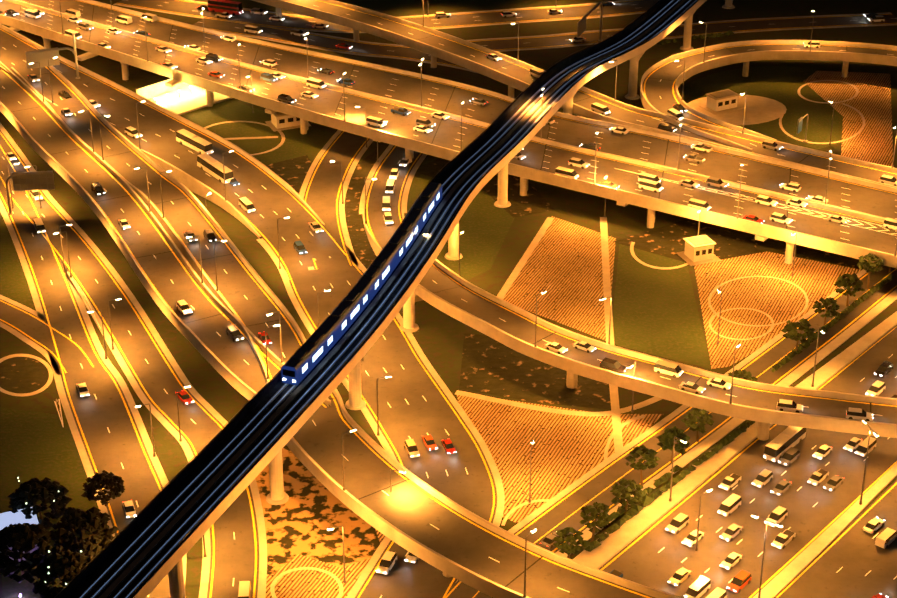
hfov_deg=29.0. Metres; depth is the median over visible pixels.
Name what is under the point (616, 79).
lamp
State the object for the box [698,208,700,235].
lamp
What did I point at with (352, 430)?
lamp
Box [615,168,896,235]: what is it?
road marking
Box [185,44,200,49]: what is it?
sedan
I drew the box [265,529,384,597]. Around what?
patch
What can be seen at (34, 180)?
gantry
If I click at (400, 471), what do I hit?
lamp
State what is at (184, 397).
sedan
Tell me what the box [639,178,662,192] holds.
van
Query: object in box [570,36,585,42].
sedan
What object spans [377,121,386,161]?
lamp
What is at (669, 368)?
van
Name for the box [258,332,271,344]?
sedan
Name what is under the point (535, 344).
lamp
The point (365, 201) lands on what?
lamp
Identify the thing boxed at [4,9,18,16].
sedan
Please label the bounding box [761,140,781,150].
suv
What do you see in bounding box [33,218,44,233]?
van
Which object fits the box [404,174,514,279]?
patch
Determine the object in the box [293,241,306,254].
suv
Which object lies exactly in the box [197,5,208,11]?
sedan
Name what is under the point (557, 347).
sedan
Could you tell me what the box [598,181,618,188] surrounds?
sedan
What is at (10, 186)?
lamp
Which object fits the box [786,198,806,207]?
sedan
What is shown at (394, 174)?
suv
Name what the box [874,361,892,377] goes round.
suv
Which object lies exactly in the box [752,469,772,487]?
suv
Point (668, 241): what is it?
dark patch
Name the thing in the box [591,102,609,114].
van
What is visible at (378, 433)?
lamp
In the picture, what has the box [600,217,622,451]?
path
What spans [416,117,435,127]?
suv
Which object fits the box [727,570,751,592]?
suv
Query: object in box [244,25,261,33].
van
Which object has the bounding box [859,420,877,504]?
lamp
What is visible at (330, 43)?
road
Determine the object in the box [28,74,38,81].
sedan
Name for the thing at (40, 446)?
patch
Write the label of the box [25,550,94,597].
park tree
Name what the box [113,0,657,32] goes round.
road
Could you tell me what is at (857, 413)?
suv
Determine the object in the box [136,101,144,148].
lamp
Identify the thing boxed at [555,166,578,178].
van
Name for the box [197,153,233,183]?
bus
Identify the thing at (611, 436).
ring
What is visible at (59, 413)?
hatch
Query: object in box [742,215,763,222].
sedan
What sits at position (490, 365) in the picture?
patch
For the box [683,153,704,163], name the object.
pickup
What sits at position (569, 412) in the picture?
path
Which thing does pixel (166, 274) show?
road
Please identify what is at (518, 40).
lamp
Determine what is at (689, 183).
sedan
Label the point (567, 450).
patch
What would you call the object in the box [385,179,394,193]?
van
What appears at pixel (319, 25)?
sedan
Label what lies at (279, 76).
sedan
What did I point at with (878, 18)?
suv
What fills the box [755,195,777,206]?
suv
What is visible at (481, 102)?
sedan
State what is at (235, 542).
road
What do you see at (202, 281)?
lamp
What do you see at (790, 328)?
tree
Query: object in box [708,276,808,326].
ring
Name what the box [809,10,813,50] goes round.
lamp
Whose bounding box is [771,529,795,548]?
pickup
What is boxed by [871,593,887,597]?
suv
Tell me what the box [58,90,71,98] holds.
suv
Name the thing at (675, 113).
van
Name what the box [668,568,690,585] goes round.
car
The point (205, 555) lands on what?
lamp
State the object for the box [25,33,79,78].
gantry
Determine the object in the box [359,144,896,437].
road
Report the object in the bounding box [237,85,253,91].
sedan
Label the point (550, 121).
sedan
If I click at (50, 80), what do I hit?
lamp
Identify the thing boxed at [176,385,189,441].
lamp
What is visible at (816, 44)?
suv
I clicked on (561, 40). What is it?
road
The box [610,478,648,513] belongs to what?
tree
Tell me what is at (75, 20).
sedan
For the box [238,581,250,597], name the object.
van
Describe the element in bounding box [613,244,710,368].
patch
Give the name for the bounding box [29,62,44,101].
lamp
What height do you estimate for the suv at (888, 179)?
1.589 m
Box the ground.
[0,0,896,597]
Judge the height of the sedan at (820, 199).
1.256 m
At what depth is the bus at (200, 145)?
398.54 m
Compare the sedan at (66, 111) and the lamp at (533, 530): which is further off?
the sedan at (66, 111)
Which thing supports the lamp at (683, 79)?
on the road at (661, 81)
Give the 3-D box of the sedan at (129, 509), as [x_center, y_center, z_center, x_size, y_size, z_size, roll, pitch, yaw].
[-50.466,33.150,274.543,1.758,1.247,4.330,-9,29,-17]
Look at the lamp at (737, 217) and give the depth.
352.73 m
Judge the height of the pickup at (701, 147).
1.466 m
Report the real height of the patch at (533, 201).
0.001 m
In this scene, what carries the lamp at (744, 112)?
on the road at (510, 71)
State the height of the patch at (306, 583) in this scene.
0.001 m
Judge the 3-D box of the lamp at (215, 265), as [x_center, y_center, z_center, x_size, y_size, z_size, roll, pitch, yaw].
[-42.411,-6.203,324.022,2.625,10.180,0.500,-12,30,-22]
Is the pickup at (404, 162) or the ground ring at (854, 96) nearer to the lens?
the pickup at (404, 162)
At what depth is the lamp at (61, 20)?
456.84 m
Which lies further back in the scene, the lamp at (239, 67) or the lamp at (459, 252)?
the lamp at (239, 67)
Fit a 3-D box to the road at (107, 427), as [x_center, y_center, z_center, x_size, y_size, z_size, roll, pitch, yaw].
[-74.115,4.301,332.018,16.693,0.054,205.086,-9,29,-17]
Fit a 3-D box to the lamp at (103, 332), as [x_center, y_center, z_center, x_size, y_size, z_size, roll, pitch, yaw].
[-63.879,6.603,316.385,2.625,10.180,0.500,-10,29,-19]
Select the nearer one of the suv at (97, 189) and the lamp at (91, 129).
the suv at (97, 189)
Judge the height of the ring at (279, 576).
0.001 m
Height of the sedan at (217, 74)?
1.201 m
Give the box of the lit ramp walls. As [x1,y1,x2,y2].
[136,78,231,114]
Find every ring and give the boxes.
[0,354,52,395]
[204,121,284,154]
[270,567,343,597]
[501,499,549,525]
[604,415,644,459]
[630,242,687,268]
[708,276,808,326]
[709,308,773,339]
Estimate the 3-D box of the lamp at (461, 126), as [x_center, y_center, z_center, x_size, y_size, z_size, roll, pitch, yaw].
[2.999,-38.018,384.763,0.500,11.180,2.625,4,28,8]
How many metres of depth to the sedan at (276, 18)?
493.67 m
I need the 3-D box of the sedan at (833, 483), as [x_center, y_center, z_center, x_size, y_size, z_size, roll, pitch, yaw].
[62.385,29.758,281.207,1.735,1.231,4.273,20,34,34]
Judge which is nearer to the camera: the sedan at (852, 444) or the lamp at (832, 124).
the sedan at (852, 444)
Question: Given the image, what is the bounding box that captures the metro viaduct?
[54,0,706,597]
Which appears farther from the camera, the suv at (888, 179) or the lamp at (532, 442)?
the suv at (888, 179)
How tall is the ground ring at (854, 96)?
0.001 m
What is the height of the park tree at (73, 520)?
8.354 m
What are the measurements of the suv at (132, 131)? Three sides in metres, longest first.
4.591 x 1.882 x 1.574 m
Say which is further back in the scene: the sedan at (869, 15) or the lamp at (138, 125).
the sedan at (869, 15)
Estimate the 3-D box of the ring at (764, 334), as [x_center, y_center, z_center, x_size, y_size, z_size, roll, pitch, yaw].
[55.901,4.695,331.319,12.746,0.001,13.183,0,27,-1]
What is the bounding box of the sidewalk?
[573,311,896,568]
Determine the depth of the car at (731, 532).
268.38 m
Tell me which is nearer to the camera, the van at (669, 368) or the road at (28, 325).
the van at (669, 368)
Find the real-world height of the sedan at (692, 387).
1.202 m
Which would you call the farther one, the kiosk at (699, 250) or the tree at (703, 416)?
the kiosk at (699, 250)
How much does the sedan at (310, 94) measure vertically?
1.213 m
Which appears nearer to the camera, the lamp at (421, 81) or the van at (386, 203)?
the van at (386, 203)
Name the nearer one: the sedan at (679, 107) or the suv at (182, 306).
the suv at (182, 306)
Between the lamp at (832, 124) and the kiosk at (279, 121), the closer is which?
the lamp at (832, 124)
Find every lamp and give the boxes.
[8,163,18,208]
[25,165,41,208]
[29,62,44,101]
[48,57,56,102]
[54,231,71,277]
[59,0,63,34]
[59,224,71,272]
[79,110,94,151]
[88,310,106,358]
[99,115,109,159]
[108,298,120,349]
[135,166,150,211]
[135,403,155,456]
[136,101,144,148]
[144,16,148,61]
[160,170,170,218]
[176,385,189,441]
[187,235,203,283]
[201,8,205,52]
[203,535,206,556]
[214,240,226,290]
[223,150,232,200]
[238,43,241,90]
[265,324,278,378]
[267,311,282,362]
[277,216,288,268]
[304,32,308,77]
[317,289,329,326]
[327,525,345,582]
[331,161,343,203]
[342,429,355,490]
[343,72,345,120]
[365,178,375,223]
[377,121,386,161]
[377,375,390,435]
[390,469,405,491]
[419,58,423,106]
[459,231,462,275]
[460,102,463,151]
[512,22,518,60]
[523,528,535,596]
[528,440,533,502]
[534,291,545,346]
[541,88,543,138]
[593,131,597,184]
[600,296,611,343]
[604,174,606,216]
[610,60,616,99]
[629,362,634,412]
[669,436,686,501]
[675,60,684,99]
[677,117,681,169]
[695,488,711,550]
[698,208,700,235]
[699,21,706,62]
[716,290,721,344]
[729,344,739,403]
[736,163,742,218]
[741,91,746,133]
[751,514,782,597]
[791,232,796,276]
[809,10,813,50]
[811,326,824,386]
[825,150,831,204]
[829,101,833,144]
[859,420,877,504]
[891,125,896,167]
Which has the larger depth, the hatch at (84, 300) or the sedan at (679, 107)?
the sedan at (679, 107)
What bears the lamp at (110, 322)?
on the road at (235, 542)
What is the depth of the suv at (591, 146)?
388.85 m
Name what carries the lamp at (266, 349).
on the road at (411, 512)
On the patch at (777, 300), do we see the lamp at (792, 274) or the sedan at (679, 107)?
the lamp at (792, 274)
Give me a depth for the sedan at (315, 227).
367.14 m
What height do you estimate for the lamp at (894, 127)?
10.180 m
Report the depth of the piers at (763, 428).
293.98 m
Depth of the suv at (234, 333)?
310.63 m
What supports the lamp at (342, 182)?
on the road at (320, 193)
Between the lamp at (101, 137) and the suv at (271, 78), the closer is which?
the lamp at (101, 137)
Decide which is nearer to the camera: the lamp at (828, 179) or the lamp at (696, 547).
the lamp at (696, 547)
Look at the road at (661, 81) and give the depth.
443.32 m
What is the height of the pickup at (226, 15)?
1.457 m
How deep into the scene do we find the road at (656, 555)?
276.03 m
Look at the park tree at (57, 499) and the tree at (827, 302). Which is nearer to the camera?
the park tree at (57, 499)
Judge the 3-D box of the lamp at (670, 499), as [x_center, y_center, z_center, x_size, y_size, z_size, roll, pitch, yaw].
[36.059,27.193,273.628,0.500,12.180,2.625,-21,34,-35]
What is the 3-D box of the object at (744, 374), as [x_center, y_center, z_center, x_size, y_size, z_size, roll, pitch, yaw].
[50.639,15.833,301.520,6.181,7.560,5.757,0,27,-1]
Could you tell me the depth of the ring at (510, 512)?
276.32 m
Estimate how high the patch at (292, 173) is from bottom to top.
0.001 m
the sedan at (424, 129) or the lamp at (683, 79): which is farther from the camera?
the lamp at (683, 79)
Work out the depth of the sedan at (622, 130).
398.47 m
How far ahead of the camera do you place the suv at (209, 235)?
347.28 m
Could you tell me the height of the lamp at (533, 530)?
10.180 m
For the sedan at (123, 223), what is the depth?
352.75 m
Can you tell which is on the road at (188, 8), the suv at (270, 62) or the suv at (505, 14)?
the suv at (505, 14)
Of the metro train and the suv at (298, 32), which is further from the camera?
the suv at (298, 32)
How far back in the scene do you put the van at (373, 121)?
402.25 m
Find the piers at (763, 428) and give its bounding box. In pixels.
[566,371,769,440]
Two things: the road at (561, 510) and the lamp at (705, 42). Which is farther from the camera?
the lamp at (705, 42)
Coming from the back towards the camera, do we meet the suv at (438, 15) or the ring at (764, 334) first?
the suv at (438, 15)
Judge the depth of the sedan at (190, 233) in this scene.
347.59 m
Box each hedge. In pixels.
[584,420,754,551]
[589,465,682,532]
[652,30,733,46]
[771,274,894,371]
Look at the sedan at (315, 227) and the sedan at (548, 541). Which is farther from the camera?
the sedan at (315, 227)
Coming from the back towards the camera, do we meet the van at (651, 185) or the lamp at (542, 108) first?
the lamp at (542, 108)
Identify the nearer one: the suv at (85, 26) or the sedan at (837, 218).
the sedan at (837, 218)
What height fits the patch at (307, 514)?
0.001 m
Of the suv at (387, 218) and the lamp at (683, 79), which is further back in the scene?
the lamp at (683, 79)
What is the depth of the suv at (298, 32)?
481.61 m
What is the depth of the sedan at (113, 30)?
461.89 m
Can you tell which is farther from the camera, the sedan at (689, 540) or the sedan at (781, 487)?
the sedan at (781, 487)
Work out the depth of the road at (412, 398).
336.11 m
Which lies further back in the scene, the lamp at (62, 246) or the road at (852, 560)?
the lamp at (62, 246)
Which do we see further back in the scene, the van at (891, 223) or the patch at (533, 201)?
the patch at (533, 201)
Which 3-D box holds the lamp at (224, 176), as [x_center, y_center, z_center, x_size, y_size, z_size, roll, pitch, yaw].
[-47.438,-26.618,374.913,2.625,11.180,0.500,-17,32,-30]
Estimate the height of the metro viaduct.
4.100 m
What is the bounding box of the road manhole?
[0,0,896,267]
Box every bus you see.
[176,129,212,154]
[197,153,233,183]
[208,0,242,14]
[763,426,805,461]
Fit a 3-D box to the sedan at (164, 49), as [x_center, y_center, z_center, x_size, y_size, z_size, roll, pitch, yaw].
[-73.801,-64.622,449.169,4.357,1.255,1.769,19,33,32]
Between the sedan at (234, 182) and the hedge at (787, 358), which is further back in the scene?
the sedan at (234, 182)
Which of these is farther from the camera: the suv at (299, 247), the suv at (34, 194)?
the suv at (34, 194)
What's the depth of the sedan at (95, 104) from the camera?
417.88 m
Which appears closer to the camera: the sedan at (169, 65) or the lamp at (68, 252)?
the lamp at (68, 252)
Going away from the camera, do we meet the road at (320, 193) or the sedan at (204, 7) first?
the road at (320, 193)
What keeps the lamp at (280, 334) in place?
on the road at (166, 274)
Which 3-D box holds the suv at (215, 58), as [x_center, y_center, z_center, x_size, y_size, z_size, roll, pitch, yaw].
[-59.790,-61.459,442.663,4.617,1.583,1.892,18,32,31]
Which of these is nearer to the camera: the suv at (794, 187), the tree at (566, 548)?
the tree at (566, 548)
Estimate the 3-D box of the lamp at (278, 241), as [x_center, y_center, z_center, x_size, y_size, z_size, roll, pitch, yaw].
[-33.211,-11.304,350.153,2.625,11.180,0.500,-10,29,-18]
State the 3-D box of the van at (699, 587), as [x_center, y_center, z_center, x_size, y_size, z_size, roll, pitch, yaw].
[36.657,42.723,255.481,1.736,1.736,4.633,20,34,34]
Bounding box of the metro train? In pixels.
[281,182,441,385]
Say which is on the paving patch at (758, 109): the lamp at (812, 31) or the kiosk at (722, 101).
the kiosk at (722, 101)
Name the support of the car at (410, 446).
on the road at (412, 398)
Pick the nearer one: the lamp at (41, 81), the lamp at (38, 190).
the lamp at (38, 190)
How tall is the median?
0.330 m
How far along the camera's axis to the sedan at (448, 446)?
290.48 m
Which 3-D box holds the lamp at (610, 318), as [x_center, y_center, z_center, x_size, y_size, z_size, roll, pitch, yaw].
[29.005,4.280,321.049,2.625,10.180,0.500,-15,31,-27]
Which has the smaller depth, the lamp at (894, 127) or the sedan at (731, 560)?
the sedan at (731, 560)
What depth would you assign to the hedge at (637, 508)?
279.77 m
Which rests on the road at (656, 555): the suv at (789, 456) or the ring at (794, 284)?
the suv at (789, 456)
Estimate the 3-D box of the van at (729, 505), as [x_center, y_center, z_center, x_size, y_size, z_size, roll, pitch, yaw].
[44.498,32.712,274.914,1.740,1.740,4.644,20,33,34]
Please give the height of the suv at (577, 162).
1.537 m
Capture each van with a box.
[24,9,40,18]
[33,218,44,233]
[65,9,80,16]
[65,29,81,38]
[115,15,131,24]
[141,13,156,22]
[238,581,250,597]
[239,197,254,212]
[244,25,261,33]
[306,78,325,88]
[366,116,385,127]
[382,196,390,210]
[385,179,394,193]
[530,67,544,77]
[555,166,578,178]
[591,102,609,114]
[638,172,660,182]
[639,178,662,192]
[654,360,682,377]
[667,108,683,120]
[685,576,710,597]
[688,198,710,209]
[706,587,726,597]
[718,493,741,516]
[855,436,876,456]
[875,527,896,548]
[883,218,896,229]
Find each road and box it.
[0,24,504,597]
[0,61,330,410]
[0,123,266,597]
[0,143,185,597]
[0,295,95,373]
[11,66,678,597]
[113,0,657,32]
[252,0,896,187]
[299,130,372,269]
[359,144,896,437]
[445,265,896,597]
[599,325,896,597]
[640,40,896,152]
[775,480,896,597]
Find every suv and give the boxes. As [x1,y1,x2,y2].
[30,190,42,200]
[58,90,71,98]
[78,22,93,30]
[91,182,105,195]
[125,126,141,138]
[176,300,191,314]
[203,229,216,242]
[205,53,222,62]
[221,34,236,41]
[226,325,243,341]
[250,8,266,15]
[260,59,276,66]
[260,72,277,82]
[277,94,295,103]
[291,28,306,36]
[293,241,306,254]
[376,551,396,574]
[383,212,393,224]
[389,168,398,179]
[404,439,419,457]
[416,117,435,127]
[435,12,450,18]
[501,11,516,17]
[568,157,589,168]
[579,142,599,150]
[600,357,627,372]
[658,123,676,131]
[666,513,688,533]
[706,176,728,188]
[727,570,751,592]
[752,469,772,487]
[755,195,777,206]
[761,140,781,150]
[765,506,787,526]
[770,212,791,224]
[777,399,802,412]
[778,447,799,465]
[780,182,800,191]
[803,41,819,47]
[846,407,872,420]
[865,380,885,395]
[868,15,884,22]
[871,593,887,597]
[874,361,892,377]
[879,174,896,185]
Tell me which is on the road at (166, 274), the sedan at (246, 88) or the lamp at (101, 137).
the lamp at (101, 137)
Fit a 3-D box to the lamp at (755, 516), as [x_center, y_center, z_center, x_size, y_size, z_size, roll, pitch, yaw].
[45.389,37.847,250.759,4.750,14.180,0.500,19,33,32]
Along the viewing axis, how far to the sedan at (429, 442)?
291.50 m
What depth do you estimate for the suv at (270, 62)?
438.95 m
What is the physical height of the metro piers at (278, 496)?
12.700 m
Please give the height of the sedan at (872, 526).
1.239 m
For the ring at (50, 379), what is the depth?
313.94 m
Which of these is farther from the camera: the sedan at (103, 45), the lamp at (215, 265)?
the sedan at (103, 45)
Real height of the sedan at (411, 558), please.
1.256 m
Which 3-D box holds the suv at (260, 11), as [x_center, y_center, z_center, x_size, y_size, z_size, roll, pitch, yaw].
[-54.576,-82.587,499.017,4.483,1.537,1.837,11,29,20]
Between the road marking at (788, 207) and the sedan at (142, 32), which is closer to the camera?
the road marking at (788, 207)
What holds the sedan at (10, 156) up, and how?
on the road at (235, 542)
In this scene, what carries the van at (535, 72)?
on the road at (510, 71)
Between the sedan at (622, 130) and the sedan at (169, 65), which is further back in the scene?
the sedan at (169, 65)
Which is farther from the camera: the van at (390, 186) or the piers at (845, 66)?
the piers at (845, 66)
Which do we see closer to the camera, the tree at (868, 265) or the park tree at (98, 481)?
the park tree at (98, 481)
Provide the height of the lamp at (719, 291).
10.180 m
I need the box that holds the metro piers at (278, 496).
[168,0,734,597]
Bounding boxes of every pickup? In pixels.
[215,12,231,18]
[391,107,410,115]
[400,157,409,166]
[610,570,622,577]
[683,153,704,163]
[691,143,712,152]
[719,473,741,490]
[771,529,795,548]
[807,469,828,485]
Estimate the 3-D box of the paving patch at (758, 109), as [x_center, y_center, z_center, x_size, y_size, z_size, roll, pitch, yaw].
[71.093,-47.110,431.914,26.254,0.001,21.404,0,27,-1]
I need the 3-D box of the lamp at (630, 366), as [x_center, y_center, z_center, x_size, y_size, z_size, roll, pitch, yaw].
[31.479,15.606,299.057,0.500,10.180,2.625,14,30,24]
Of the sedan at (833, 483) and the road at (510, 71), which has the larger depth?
the road at (510, 71)
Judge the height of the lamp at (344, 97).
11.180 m
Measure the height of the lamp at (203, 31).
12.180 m
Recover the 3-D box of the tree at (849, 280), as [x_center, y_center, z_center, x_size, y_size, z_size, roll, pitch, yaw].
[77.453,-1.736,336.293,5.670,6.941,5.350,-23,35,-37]
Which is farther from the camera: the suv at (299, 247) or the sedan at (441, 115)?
the sedan at (441, 115)
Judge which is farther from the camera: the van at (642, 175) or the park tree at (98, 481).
the van at (642, 175)
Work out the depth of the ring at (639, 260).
354.09 m
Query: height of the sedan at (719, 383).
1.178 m
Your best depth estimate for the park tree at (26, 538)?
254.57 m
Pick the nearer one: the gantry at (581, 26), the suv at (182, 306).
the suv at (182, 306)
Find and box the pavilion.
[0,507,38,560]
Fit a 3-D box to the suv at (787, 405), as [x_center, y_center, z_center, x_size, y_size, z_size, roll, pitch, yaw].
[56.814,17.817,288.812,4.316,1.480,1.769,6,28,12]
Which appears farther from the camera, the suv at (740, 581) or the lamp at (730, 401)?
the lamp at (730, 401)
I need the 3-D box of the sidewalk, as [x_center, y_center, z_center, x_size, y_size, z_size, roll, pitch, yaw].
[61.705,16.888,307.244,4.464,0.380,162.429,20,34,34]
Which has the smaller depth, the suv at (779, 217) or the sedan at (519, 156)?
the suv at (779, 217)
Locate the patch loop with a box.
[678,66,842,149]
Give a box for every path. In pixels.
[224,136,277,139]
[455,390,661,415]
[497,217,553,298]
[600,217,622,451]
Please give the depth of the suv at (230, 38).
456.10 m
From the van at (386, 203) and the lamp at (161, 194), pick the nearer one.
the lamp at (161, 194)
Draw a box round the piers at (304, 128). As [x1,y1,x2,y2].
[10,27,793,263]
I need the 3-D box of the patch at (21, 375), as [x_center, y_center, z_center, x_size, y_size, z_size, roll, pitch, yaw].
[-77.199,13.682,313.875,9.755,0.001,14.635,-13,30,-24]
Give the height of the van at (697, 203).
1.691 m
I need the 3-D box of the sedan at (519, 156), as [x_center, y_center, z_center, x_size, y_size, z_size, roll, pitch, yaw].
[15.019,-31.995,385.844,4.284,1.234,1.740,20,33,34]
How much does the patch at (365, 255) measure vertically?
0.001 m
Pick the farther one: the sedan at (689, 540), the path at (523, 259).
the path at (523, 259)
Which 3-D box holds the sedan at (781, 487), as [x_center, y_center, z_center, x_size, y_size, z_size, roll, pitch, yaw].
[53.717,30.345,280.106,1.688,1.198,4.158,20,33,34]
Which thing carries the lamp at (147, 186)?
on the road at (166, 274)
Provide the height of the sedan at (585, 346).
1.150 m
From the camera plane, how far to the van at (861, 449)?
289.54 m
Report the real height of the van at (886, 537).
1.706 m
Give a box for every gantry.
[6,171,54,214]
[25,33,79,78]
[577,2,602,41]
[796,114,807,142]
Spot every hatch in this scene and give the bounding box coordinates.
[54,399,63,426]
[67,272,100,328]
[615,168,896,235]
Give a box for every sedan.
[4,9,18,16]
[6,152,15,160]
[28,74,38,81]
[61,107,71,115]
[67,16,81,23]
[76,382,89,396]
[88,100,99,107]
[96,43,110,47]
[106,28,120,34]
[118,219,130,229]
[122,500,136,517]
[134,30,148,35]
[155,46,170,52]
[161,62,176,68]
[177,390,193,404]
[184,230,196,241]
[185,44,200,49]
[196,57,211,64]
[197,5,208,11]
[208,71,224,78]
[230,178,239,185]
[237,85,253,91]
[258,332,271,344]
[269,15,283,21]
[271,72,284,79]
[301,91,317,98]
[309,222,322,232]
[313,23,327,28]
[318,68,333,74]
[336,43,351,49]
[337,78,354,85]
[405,552,418,563]
[413,125,430,133]
[422,435,437,450]
[431,111,448,119]
[441,439,455,453]
[470,98,487,105]
[486,53,501,60]
[513,153,525,159]
[541,532,558,548]
[545,342,567,353]
[547,9,561,13]
[547,118,554,124]
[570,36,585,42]
[573,341,595,352]
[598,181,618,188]
[602,1,613,6]
[609,127,628,134]
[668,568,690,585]
[673,104,686,111]
[679,179,698,188]
[679,381,704,393]
[682,529,703,546]
[707,378,730,389]
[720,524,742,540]
[720,552,741,569]
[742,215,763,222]
[771,480,791,495]
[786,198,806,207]
[806,195,827,202]
[813,445,832,459]
[823,475,843,490]
[827,215,847,223]
[844,437,862,451]
[863,517,884,533]
[864,13,877,17]
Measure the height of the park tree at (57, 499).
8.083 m
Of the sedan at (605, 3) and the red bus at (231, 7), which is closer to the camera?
the red bus at (231, 7)
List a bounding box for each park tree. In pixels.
[0,523,58,582]
[7,477,71,528]
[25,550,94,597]
[49,507,117,556]
[81,470,124,505]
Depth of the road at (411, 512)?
275.08 m
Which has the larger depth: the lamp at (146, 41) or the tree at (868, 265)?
the lamp at (146, 41)
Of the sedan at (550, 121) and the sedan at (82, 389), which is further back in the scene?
the sedan at (550, 121)
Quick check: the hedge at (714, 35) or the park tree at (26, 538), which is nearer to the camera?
the park tree at (26, 538)
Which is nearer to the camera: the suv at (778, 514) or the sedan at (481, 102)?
the suv at (778, 514)
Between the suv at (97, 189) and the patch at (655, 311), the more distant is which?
the suv at (97, 189)
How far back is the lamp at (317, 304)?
319.68 m
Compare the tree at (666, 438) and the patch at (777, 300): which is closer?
the tree at (666, 438)
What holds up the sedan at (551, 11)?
on the road at (188, 8)
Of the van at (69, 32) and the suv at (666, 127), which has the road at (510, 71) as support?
the suv at (666, 127)
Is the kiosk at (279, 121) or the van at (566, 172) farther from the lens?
the kiosk at (279, 121)
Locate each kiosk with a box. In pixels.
[265,112,310,131]
[677,235,720,265]
[700,89,743,113]
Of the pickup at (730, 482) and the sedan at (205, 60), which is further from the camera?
the sedan at (205, 60)
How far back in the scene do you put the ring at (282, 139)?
418.89 m
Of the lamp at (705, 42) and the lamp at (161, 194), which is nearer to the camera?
the lamp at (161, 194)
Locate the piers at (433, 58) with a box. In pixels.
[276,7,513,97]
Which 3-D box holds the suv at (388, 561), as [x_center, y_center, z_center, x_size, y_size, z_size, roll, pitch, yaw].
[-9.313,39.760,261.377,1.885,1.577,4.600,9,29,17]
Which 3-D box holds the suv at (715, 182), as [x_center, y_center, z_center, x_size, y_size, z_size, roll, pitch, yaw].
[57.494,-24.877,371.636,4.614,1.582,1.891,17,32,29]
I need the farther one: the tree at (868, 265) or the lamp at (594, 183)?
the lamp at (594, 183)
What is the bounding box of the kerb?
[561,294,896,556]
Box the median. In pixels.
[753,463,896,597]
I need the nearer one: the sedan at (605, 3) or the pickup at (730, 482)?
the pickup at (730, 482)
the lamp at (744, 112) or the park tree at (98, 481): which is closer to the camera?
the park tree at (98, 481)
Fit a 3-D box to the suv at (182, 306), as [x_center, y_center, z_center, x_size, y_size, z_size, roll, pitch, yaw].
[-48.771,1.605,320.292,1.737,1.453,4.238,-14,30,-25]
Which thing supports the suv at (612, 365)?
on the road at (445, 289)
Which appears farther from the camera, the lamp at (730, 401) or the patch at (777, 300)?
the patch at (777, 300)
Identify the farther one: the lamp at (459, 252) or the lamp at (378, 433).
the lamp at (459, 252)
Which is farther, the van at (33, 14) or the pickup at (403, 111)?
the van at (33, 14)
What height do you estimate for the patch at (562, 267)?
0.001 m
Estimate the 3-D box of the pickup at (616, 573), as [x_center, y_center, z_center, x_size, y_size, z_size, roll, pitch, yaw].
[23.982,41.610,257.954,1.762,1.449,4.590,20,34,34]
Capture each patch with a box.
[0,213,35,310]
[0,357,48,393]
[0,407,104,597]
[179,100,333,164]
[255,445,379,574]
[265,155,311,193]
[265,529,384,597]
[274,569,338,597]
[345,150,378,269]
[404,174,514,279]
[417,158,554,217]
[457,395,662,522]
[459,333,610,409]
[503,216,615,340]
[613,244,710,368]
[614,219,862,269]
[687,95,786,124]
[694,252,860,368]
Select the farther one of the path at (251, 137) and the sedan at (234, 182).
the path at (251, 137)
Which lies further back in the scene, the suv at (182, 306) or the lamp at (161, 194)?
the lamp at (161, 194)
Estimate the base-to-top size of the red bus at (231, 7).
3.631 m
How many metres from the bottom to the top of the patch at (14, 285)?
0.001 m
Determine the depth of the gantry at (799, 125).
406.74 m
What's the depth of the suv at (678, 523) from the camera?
270.09 m
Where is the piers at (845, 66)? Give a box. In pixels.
[742,62,848,77]
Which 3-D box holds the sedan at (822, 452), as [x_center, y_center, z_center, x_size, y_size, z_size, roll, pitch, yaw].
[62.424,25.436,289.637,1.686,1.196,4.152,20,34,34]
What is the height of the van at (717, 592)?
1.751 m

